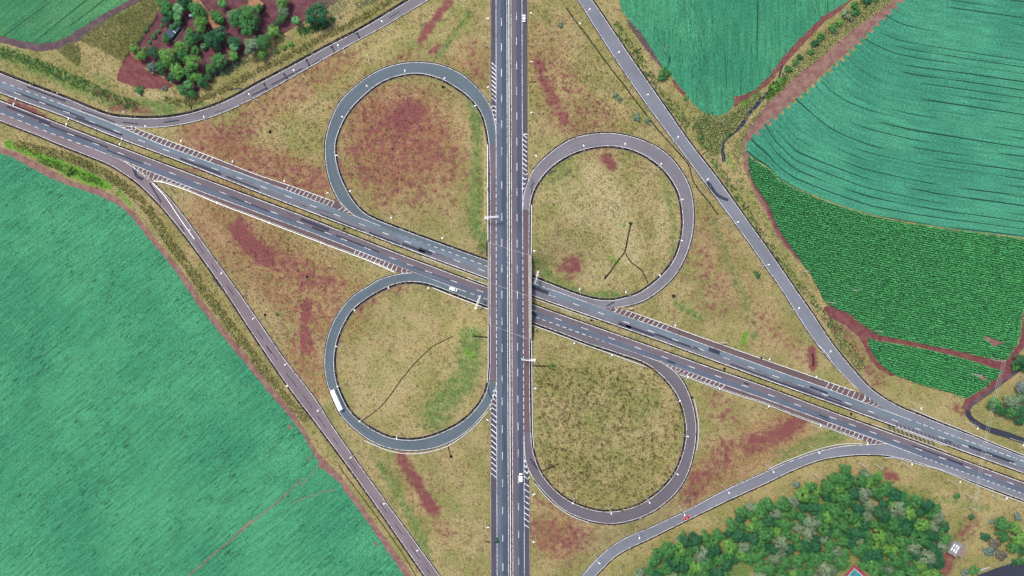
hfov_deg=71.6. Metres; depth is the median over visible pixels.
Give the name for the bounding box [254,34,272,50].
broadleaf tree
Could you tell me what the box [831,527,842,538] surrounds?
woodland tree
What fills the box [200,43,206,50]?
banana plant
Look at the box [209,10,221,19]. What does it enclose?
broadleaf tree
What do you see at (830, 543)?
woodland tree
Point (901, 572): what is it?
woodland tree
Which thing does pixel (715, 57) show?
soybean field
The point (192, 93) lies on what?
broadleaf tree
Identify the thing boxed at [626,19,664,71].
bare soil
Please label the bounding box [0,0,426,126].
ramp road
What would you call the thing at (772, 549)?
woodland tree
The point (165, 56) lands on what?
broadleaf tree
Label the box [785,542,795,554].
woodland tree
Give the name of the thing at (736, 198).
tall grass
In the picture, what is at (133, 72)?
garden bed
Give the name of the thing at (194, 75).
broadleaf tree
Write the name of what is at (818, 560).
woodland tree
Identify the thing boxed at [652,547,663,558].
woodland tree
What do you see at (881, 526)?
woodland tree
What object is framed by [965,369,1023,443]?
farm lane
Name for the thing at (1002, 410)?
broadleaf tree
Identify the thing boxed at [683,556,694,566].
woodland tree
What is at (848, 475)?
woodland tree
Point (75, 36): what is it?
dirt track
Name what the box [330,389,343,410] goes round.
coach bus
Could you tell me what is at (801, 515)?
woodland tree
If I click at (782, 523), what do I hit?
woodland tree
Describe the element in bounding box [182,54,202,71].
broadleaf tree
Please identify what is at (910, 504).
woodland tree
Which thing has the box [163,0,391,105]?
tall grass
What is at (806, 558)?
woodland tree
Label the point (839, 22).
shrub
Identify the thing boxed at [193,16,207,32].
broadleaf tree
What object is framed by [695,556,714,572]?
woodland tree
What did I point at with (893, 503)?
woodland tree
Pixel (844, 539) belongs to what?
woodland tree
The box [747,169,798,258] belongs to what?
dirt track
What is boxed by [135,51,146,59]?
broadleaf tree
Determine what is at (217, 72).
kale rows
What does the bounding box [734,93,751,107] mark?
bare soil
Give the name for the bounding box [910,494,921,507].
woodland tree
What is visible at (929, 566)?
woodland tree
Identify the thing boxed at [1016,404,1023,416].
broadleaf tree
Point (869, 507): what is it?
woodland tree
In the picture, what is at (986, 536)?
shrub
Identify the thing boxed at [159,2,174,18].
broadleaf tree
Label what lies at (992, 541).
shrub
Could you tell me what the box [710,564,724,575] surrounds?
woodland tree
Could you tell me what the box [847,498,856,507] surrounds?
woodland tree
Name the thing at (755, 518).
woodland tree
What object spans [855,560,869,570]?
woodland tree
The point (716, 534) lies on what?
woodland tree
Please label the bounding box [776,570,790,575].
woodland tree
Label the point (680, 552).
woodland tree
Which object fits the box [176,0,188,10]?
broadleaf tree
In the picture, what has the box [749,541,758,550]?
woodland tree
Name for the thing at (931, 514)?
woodland tree
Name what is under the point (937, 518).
woodland tree
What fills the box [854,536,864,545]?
woodland tree
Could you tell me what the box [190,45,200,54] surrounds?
broadleaf tree
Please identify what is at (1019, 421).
broadleaf tree
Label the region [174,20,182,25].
broadleaf tree
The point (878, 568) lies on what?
woodland tree
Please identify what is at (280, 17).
broadleaf tree
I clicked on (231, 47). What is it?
palm tree
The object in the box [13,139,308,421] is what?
tall grass
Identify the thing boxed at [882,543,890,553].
woodland tree
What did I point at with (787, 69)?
shrub
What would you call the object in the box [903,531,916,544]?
woodland tree
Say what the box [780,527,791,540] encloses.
woodland tree
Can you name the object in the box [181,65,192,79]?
broadleaf tree
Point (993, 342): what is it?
bare soil
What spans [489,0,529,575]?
overpass road
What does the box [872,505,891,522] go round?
woodland tree
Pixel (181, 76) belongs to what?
broadleaf tree
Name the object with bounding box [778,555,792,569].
woodland tree
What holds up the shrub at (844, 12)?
on the ground at (300, 336)
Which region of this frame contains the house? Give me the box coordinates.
[948,540,966,557]
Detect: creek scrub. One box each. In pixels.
[696,91,764,155]
[731,0,890,162]
[764,73,787,100]
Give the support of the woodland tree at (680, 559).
on the ground at (300, 336)
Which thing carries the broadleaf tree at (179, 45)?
on the farmyard
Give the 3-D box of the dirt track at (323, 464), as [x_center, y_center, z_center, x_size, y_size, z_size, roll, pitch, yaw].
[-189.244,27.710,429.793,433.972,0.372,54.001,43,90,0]
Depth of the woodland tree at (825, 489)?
422.18 m
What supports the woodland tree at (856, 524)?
on the ground at (300, 336)
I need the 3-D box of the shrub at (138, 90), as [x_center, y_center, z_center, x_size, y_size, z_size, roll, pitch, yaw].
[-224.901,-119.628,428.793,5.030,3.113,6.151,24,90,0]
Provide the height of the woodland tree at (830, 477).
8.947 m
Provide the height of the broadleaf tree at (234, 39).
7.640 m
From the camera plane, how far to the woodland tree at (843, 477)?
422.12 m
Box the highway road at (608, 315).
[0,81,1023,493]
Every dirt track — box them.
[0,0,141,50]
[0,147,412,575]
[743,0,903,262]
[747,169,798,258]
[824,306,1023,408]
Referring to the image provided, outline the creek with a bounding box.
[721,65,782,161]
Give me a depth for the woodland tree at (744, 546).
422.70 m
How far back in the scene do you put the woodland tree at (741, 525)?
423.88 m
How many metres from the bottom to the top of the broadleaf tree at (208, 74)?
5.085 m
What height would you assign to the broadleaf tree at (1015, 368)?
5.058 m
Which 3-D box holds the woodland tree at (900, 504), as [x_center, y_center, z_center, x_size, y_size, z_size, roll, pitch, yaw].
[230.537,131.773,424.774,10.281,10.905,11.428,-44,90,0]
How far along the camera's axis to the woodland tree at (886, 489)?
422.97 m
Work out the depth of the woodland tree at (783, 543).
420.00 m
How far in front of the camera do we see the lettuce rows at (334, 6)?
429.53 m
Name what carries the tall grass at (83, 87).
on the ground at (300, 336)
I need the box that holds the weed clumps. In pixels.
[534,365,686,512]
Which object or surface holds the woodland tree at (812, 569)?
on the ground at (300, 336)
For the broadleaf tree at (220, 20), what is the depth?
425.04 m
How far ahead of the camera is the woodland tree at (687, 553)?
423.44 m
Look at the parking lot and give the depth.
429.92 m
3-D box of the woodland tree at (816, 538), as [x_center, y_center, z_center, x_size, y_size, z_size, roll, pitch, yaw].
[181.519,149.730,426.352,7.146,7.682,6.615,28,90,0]
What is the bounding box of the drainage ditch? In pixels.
[189,7,813,575]
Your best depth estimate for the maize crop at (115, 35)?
428.45 m
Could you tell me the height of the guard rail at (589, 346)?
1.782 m
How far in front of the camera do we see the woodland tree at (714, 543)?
423.54 m
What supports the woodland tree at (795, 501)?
on the ground at (300, 336)
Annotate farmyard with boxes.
[131,0,336,94]
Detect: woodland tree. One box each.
[636,565,645,575]
[642,563,657,575]
[648,554,661,567]
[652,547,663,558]
[652,570,662,575]
[656,562,672,574]
[661,541,676,560]
[663,558,675,568]
[670,565,679,572]
[672,540,686,555]
[672,555,684,566]
[676,530,691,547]
[679,562,688,573]
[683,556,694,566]
[685,548,691,557]
[687,544,700,554]
[688,531,701,545]
[689,559,703,574]
[692,565,709,575]
[693,545,708,563]
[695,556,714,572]
[701,529,710,543]
[701,539,711,548]
[705,551,714,560]
[709,535,719,546]
[709,545,721,555]
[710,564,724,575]
[713,528,725,540]
[713,554,726,565]
[717,557,733,570]
[722,538,738,554]
[722,549,734,560]
[723,526,732,538]
[725,516,739,532]
[730,553,739,563]
[731,528,746,542]
[733,505,747,516]
[734,550,747,560]
[735,514,746,522]
[737,522,747,529]
[738,541,749,552]
[742,551,755,564]
[744,531,758,544]
[745,522,755,532]
[746,509,755,519]
[747,501,756,512]
[747,513,758,522]
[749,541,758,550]
[750,549,765,563]
[751,502,767,517]
[751,520,765,533]
[752,559,767,573]
[754,568,767,575]
[757,538,766,548]
[758,496,774,511]
[758,527,774,542]
[759,547,769,556]
[761,512,776,526]
[761,559,776,575]
[765,542,778,554]
[766,549,781,564]
[767,506,782,518]
[770,518,779,527]
[771,535,789,550]
[772,527,782,537]
[774,495,790,512]
[776,564,786,573]
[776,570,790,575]
[777,517,795,531]
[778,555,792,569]
[779,509,789,516]
[779,547,788,556]
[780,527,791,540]
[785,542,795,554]
[786,506,798,519]
[788,496,799,507]
[788,569,797,575]
[789,554,805,567]
[790,532,800,543]
[791,541,801,551]
[792,524,803,533]
[795,485,810,502]
[795,511,807,524]
[795,564,807,575]
[798,502,806,511]
[798,540,810,552]
[798,551,809,560]
[801,525,816,542]
[802,515,821,531]
[804,547,815,558]
[804,559,815,567]
[805,480,816,493]
[805,503,819,515]
[805,564,815,575]
[806,539,822,553]
[809,493,819,504]
[810,534,820,541]
[810,552,823,566]
[813,485,821,495]
[813,511,825,522]
[816,523,829,536]
[817,504,827,513]
[817,561,836,575]
[819,478,835,495]
[820,534,828,544]
[820,549,835,564]
[821,492,831,501]
[821,501,832,510]
[821,510,835,523]
[821,528,832,536]
[823,538,836,550]
[826,472,837,484]
[827,492,836,501]
[827,503,843,519]
[829,519,838,529]
[829,543,841,556]
[831,516,850,531]
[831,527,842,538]
[833,472,847,487]
[833,482,845,494]
[833,498,842,509]
[834,488,852,508]
[835,557,850,569]
[836,534,848,546]
[837,504,848,515]
[837,547,850,559]
[839,477,851,490]
[842,473,851,480]
[843,528,852,536]
[844,509,860,523]
[846,537,856,548]
[847,484,859,500]
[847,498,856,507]
[849,526,866,540]
[849,543,867,557]
[850,520,863,529]
[851,474,866,488]
[851,502,865,516]
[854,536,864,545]
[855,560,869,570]
[856,486,872,502]
[858,521,869,530]
[859,468,870,478]
[859,549,871,561]
[860,529,872,542]
[861,497,874,512]
[861,511,872,522]
[864,475,873,487]
[864,538,874,544]
[865,485,878,496]
[865,543,873,552]
[865,547,884,560]
[867,558,883,575]
[868,516,879,528]
[870,474,881,483]
[870,528,887,546]
[870,541,881,549]
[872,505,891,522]
[873,490,882,499]
[877,481,892,496]
[878,498,888,508]
[878,517,887,529]
[881,528,892,536]
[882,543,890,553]
[882,563,895,574]
[883,516,901,532]
[883,551,903,568]
[884,534,893,543]
[886,497,895,509]
[886,500,905,516]
[888,487,902,501]
[890,542,899,554]
[892,526,901,536]
[892,567,905,575]
[893,514,907,524]
[893,535,906,549]
[895,490,909,506]
[898,521,914,535]
[899,546,909,554]
[899,551,912,566]
[901,563,918,575]
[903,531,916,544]
[904,500,912,509]
[905,506,915,519]
[905,548,923,561]
[906,541,920,555]
[908,518,917,524]
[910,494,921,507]
[912,555,927,571]
[913,506,925,517]
[913,518,931,531]
[914,531,929,548]
[919,497,934,512]
[919,548,937,564]
[920,567,930,575]
[921,559,934,570]
[922,529,935,540]
[923,539,935,548]
[924,509,934,519]
[924,520,938,531]
[927,544,942,558]
[930,531,939,541]
[930,568,940,575]
[931,503,941,513]
[933,511,944,524]
[933,551,944,569]
[936,540,949,552]
[937,530,951,543]
[938,520,949,532]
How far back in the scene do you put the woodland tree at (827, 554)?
420.50 m
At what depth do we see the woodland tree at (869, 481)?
422.66 m
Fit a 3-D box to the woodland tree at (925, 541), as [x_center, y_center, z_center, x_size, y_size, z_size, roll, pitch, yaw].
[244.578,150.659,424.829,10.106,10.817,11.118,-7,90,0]
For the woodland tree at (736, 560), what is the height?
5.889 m
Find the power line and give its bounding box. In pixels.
[975,363,1005,510]
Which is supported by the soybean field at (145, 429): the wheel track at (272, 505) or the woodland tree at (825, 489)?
the wheel track at (272, 505)
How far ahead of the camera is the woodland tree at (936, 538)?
425.32 m
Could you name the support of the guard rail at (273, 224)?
on the ground at (300, 336)
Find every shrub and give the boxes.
[64,166,74,175]
[134,86,143,94]
[633,112,640,121]
[643,117,650,125]
[657,67,670,80]
[777,78,782,84]
[784,64,791,72]
[792,59,799,65]
[810,38,818,47]
[817,32,824,40]
[828,23,836,32]
[834,18,843,25]
[841,9,850,19]
[851,1,858,9]
[851,5,860,15]
[860,0,871,4]
[961,569,968,575]
[969,565,979,575]
[980,532,990,541]
[982,547,994,555]
[988,537,1000,549]
[994,549,1007,560]
[1013,511,1021,520]
[1015,556,1023,565]
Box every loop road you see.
[325,63,495,265]
[325,273,495,449]
[523,134,692,308]
[524,316,695,522]
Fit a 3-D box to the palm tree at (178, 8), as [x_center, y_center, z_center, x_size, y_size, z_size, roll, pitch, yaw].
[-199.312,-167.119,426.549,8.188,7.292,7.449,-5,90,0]
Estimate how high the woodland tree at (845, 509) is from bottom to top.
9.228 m
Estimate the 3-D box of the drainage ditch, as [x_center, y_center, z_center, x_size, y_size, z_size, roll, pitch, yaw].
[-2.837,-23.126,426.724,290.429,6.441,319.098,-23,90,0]
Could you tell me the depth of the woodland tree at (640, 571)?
424.54 m
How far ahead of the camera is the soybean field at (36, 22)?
429.94 m
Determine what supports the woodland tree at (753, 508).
on the ground at (300, 336)
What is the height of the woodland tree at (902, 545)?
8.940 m
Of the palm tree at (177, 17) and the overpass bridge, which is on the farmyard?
the palm tree at (177, 17)
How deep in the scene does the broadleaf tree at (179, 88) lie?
424.64 m
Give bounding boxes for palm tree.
[172,3,184,14]
[173,13,181,21]
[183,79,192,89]
[217,0,226,7]
[229,42,238,51]
[291,15,300,24]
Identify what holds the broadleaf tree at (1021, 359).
on the ground at (300, 336)
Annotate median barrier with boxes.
[508,0,510,575]
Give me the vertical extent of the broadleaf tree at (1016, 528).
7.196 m
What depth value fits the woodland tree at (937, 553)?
421.92 m
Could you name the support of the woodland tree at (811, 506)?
on the ground at (300, 336)
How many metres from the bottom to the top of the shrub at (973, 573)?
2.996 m
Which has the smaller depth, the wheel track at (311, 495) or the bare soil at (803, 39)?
the wheel track at (311, 495)
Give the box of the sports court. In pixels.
[844,564,866,575]
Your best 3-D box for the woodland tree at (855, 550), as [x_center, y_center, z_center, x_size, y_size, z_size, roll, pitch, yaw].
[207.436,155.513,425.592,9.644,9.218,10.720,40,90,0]
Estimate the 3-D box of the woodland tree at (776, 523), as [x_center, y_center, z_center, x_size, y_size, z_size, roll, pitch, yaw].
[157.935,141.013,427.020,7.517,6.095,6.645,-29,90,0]
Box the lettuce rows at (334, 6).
[316,0,347,14]
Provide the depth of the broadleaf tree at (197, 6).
422.44 m
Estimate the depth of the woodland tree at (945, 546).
422.33 m
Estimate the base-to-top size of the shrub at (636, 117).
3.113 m
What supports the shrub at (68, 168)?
on the ground at (300, 336)
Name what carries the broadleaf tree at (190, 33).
on the farmyard
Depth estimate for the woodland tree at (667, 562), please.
424.03 m
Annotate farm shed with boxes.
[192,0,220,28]
[247,0,263,12]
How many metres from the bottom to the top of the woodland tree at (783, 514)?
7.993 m
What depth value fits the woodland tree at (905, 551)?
422.77 m
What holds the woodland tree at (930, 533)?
on the ground at (300, 336)
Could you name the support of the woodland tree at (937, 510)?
on the ground at (300, 336)
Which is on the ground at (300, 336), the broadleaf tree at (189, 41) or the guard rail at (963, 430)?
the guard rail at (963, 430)
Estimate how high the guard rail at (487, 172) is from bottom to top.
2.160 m
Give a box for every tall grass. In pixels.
[0,47,138,110]
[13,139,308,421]
[37,156,101,184]
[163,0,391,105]
[614,21,834,329]
[826,318,866,369]
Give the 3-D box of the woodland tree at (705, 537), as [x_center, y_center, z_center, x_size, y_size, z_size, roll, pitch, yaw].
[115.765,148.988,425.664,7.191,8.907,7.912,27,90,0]
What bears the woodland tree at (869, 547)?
on the ground at (300, 336)
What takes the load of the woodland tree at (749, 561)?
on the ground at (300, 336)
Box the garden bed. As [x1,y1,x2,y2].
[116,53,171,88]
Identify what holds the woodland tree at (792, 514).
on the ground at (300, 336)
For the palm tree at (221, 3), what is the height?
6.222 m
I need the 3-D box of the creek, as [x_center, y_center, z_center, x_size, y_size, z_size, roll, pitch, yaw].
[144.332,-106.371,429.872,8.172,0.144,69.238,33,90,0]
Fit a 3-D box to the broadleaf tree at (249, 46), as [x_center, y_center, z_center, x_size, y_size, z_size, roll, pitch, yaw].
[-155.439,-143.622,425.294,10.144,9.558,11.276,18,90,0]
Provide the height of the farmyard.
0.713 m
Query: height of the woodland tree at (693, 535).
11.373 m
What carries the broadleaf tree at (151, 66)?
on the farmyard
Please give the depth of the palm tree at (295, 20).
424.90 m
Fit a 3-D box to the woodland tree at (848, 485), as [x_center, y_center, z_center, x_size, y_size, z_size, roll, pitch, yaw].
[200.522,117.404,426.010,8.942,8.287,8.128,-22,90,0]
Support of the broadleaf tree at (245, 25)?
on the farmyard
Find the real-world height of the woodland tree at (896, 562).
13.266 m
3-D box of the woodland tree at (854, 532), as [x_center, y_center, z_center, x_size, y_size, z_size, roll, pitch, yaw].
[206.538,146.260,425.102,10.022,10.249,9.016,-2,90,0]
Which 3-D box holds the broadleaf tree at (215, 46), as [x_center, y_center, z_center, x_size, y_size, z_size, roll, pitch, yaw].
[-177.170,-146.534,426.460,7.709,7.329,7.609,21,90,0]
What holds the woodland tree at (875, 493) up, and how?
on the ground at (300, 336)
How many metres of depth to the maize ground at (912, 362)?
429.94 m
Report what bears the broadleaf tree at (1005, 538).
on the ground at (300, 336)
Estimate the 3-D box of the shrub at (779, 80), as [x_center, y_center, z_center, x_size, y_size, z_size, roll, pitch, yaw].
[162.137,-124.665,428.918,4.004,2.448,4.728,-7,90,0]
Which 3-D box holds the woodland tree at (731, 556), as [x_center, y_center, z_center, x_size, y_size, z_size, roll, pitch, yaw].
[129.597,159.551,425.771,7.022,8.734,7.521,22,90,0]
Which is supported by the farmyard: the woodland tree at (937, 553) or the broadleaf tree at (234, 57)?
the broadleaf tree at (234, 57)
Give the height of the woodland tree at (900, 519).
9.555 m
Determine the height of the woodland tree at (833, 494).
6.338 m
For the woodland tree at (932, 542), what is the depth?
423.99 m
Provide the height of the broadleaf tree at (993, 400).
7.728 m
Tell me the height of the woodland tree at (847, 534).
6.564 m
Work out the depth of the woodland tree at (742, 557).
423.34 m
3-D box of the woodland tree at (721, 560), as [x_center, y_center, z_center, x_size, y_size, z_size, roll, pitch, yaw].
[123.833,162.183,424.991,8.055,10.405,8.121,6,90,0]
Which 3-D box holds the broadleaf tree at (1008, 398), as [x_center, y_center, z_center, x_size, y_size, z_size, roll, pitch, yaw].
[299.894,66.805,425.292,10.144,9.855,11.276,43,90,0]
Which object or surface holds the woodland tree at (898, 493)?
on the ground at (300, 336)
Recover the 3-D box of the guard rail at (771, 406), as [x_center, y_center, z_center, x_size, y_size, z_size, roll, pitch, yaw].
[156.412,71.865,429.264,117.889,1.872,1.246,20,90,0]
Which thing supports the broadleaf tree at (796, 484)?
on the ground at (300, 336)
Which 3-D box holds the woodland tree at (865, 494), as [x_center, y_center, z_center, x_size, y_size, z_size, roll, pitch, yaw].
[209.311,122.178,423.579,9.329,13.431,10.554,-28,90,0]
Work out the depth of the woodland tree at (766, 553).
423.63 m
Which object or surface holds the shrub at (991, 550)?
on the ground at (300, 336)
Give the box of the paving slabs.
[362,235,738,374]
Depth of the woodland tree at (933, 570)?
423.43 m
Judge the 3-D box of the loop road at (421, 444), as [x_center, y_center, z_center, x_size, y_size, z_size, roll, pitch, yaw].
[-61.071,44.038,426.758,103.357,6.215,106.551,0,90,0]
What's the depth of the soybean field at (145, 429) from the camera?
429.93 m
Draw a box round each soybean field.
[0,0,127,44]
[0,153,403,575]
[619,0,848,115]
[746,0,1023,236]
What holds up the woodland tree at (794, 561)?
on the ground at (300, 336)
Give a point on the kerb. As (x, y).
(480, 282)
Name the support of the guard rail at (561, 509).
on the ground at (300, 336)
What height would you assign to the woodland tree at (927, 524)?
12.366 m
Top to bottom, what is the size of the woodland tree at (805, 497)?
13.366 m
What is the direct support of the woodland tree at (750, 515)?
on the ground at (300, 336)
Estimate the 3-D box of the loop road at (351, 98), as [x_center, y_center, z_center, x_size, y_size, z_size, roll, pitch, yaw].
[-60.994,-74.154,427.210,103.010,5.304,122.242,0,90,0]
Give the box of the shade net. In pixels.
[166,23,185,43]
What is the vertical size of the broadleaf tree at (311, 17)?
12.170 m
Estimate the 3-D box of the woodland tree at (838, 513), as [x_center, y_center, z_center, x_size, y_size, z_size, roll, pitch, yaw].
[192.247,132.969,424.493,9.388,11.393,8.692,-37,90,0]
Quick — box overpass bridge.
[488,241,530,339]
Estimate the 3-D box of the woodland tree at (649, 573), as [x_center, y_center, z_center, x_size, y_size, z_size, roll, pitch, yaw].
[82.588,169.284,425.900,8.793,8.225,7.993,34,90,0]
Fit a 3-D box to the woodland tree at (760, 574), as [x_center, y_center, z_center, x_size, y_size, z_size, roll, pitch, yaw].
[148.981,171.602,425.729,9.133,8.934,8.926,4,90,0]
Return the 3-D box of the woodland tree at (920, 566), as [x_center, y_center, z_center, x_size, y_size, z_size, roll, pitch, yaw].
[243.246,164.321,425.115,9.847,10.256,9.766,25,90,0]
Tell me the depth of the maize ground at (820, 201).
429.95 m
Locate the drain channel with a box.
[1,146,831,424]
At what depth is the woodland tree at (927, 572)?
423.34 m
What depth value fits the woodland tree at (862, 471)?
423.99 m
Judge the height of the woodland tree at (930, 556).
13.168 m
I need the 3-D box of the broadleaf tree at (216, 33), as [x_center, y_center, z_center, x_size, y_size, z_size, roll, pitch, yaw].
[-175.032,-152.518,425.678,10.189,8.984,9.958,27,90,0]
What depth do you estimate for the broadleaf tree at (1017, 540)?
423.98 m
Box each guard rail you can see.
[152,183,193,237]
[154,181,394,272]
[364,412,487,453]
[434,288,486,308]
[487,145,487,199]
[531,205,531,246]
[531,340,533,445]
[533,325,644,366]
[535,484,588,522]
[679,374,861,440]
[768,443,862,469]
[884,457,1023,502]
[911,408,1022,454]
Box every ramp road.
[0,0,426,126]
[0,113,438,575]
[579,0,1023,460]
[583,444,1023,575]
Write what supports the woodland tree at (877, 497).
on the ground at (300, 336)
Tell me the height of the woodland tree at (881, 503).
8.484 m
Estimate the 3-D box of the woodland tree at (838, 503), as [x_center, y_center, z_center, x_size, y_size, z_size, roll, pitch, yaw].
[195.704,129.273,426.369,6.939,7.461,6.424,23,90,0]
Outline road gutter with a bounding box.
[0,0,1023,575]
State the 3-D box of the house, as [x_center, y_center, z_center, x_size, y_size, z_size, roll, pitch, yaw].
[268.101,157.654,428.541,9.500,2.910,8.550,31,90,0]
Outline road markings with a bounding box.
[0,0,1022,575]
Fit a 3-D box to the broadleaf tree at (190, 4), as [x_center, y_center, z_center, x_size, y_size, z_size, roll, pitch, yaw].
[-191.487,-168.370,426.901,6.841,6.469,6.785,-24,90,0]
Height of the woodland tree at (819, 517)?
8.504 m
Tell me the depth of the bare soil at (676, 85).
429.57 m
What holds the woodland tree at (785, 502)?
on the ground at (300, 336)
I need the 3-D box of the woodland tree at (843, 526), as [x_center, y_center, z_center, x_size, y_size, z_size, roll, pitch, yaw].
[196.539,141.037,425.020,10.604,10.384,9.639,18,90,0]
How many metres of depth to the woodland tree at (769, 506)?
421.46 m
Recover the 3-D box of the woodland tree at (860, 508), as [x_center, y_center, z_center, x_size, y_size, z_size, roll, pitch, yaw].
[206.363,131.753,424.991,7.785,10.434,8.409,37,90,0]
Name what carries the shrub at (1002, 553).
on the ground at (300, 336)
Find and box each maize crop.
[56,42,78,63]
[79,0,156,59]
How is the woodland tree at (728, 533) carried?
on the ground at (300, 336)
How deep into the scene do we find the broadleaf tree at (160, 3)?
424.19 m
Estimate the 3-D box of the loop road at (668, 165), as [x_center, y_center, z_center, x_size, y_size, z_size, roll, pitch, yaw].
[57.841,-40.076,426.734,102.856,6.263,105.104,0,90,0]
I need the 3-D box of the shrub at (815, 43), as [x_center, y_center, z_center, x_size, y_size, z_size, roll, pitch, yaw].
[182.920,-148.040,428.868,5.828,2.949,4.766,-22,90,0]
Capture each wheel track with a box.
[188,519,251,575]
[238,478,302,533]
[292,489,334,502]
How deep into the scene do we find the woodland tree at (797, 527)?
424.49 m
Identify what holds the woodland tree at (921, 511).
on the ground at (300, 336)
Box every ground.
[0,0,1023,575]
[748,156,1023,359]
[868,338,999,396]
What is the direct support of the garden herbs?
on the ground at (300, 336)
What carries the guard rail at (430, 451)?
on the ground at (300, 336)
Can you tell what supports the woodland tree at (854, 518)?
on the ground at (300, 336)
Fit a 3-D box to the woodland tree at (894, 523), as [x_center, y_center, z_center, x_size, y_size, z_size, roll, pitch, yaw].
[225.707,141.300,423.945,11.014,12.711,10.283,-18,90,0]
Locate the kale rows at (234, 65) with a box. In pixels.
[225,52,248,71]
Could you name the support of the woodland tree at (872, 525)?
on the ground at (300, 336)
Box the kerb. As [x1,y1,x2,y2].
[0,0,1023,575]
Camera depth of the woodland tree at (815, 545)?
422.83 m
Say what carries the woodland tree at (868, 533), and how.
on the ground at (300, 336)
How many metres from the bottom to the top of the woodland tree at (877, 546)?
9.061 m
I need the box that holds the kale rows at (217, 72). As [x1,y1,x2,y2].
[214,67,229,75]
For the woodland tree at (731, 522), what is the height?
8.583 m
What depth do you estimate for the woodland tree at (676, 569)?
423.94 m
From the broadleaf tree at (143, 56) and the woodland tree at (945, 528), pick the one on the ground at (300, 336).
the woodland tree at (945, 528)
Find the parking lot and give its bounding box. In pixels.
[978,561,1023,575]
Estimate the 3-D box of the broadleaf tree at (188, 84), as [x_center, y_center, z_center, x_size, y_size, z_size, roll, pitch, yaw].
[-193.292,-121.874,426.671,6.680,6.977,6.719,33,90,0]
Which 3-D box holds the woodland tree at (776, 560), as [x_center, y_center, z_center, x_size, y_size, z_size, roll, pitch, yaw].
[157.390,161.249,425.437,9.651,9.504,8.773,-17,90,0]
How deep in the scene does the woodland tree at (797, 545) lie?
423.16 m
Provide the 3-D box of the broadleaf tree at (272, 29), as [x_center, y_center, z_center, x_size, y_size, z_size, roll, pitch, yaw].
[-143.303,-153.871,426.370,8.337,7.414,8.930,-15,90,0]
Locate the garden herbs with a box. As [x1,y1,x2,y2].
[297,21,330,35]
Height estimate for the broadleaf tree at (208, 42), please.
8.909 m
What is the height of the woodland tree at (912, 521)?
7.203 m
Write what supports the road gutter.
on the highway road at (608, 315)
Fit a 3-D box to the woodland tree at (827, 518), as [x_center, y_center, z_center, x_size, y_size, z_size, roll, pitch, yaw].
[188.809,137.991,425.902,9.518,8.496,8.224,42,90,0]
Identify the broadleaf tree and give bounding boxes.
[129,44,139,52]
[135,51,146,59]
[146,62,157,71]
[147,45,160,58]
[154,58,165,74]
[156,0,167,7]
[158,48,175,67]
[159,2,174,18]
[161,14,171,23]
[162,33,170,43]
[166,72,176,81]
[169,56,180,66]
[169,63,181,76]
[173,68,185,80]
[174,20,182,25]
[174,40,188,52]
[174,50,188,60]
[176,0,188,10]
[176,84,187,95]
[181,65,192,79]
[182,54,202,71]
[184,34,195,47]
[185,88,195,96]
[186,28,194,36]
[187,2,194,11]
[189,69,202,82]
[190,2,207,17]
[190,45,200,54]
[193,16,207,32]
[193,31,203,42]
[196,75,207,87]
[203,32,217,47]
[205,63,215,72]
[205,71,212,80]
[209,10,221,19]
[210,25,227,41]
[210,52,227,69]
[211,39,221,49]
[213,13,223,24]
[226,9,238,18]
[226,36,241,47]
[228,7,245,28]
[228,51,238,61]
[238,18,257,36]
[240,3,262,22]
[244,35,257,50]
[244,38,261,55]
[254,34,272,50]
[257,50,266,59]
[267,24,281,36]
[275,0,289,9]
[277,6,289,16]
[277,14,285,23]
[303,2,327,23]
[792,482,800,488]
[838,463,851,473]
[873,470,882,481]
[987,396,1002,409]
[994,405,1006,415]
[995,516,1012,531]
[995,530,1010,542]
[1003,393,1023,409]
[1004,407,1020,418]
[1007,541,1019,553]
[1009,521,1022,533]
[1011,362,1020,370]
[1011,531,1023,547]
[1012,354,1023,368]
[1013,414,1023,424]
[1015,381,1023,393]
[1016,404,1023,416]
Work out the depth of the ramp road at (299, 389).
429.88 m
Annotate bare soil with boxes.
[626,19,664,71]
[670,76,684,96]
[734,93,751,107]
[745,0,851,94]
[971,374,987,379]
[982,336,1004,345]
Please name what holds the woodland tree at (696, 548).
on the ground at (300, 336)
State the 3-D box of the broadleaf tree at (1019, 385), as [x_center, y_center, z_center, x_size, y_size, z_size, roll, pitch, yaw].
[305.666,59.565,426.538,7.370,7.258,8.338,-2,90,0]
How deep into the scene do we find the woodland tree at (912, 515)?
422.05 m
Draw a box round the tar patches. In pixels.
[7,12,1013,574]
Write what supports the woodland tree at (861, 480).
on the ground at (300, 336)
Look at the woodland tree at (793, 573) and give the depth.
422.85 m
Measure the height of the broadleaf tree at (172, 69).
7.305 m
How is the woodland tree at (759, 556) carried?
on the ground at (300, 336)
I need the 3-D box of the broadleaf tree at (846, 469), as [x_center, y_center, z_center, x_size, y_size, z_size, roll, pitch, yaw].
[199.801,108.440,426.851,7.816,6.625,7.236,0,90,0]
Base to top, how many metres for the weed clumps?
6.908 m
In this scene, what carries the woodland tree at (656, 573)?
on the ground at (300, 336)
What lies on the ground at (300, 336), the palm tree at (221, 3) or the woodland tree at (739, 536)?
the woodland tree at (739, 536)

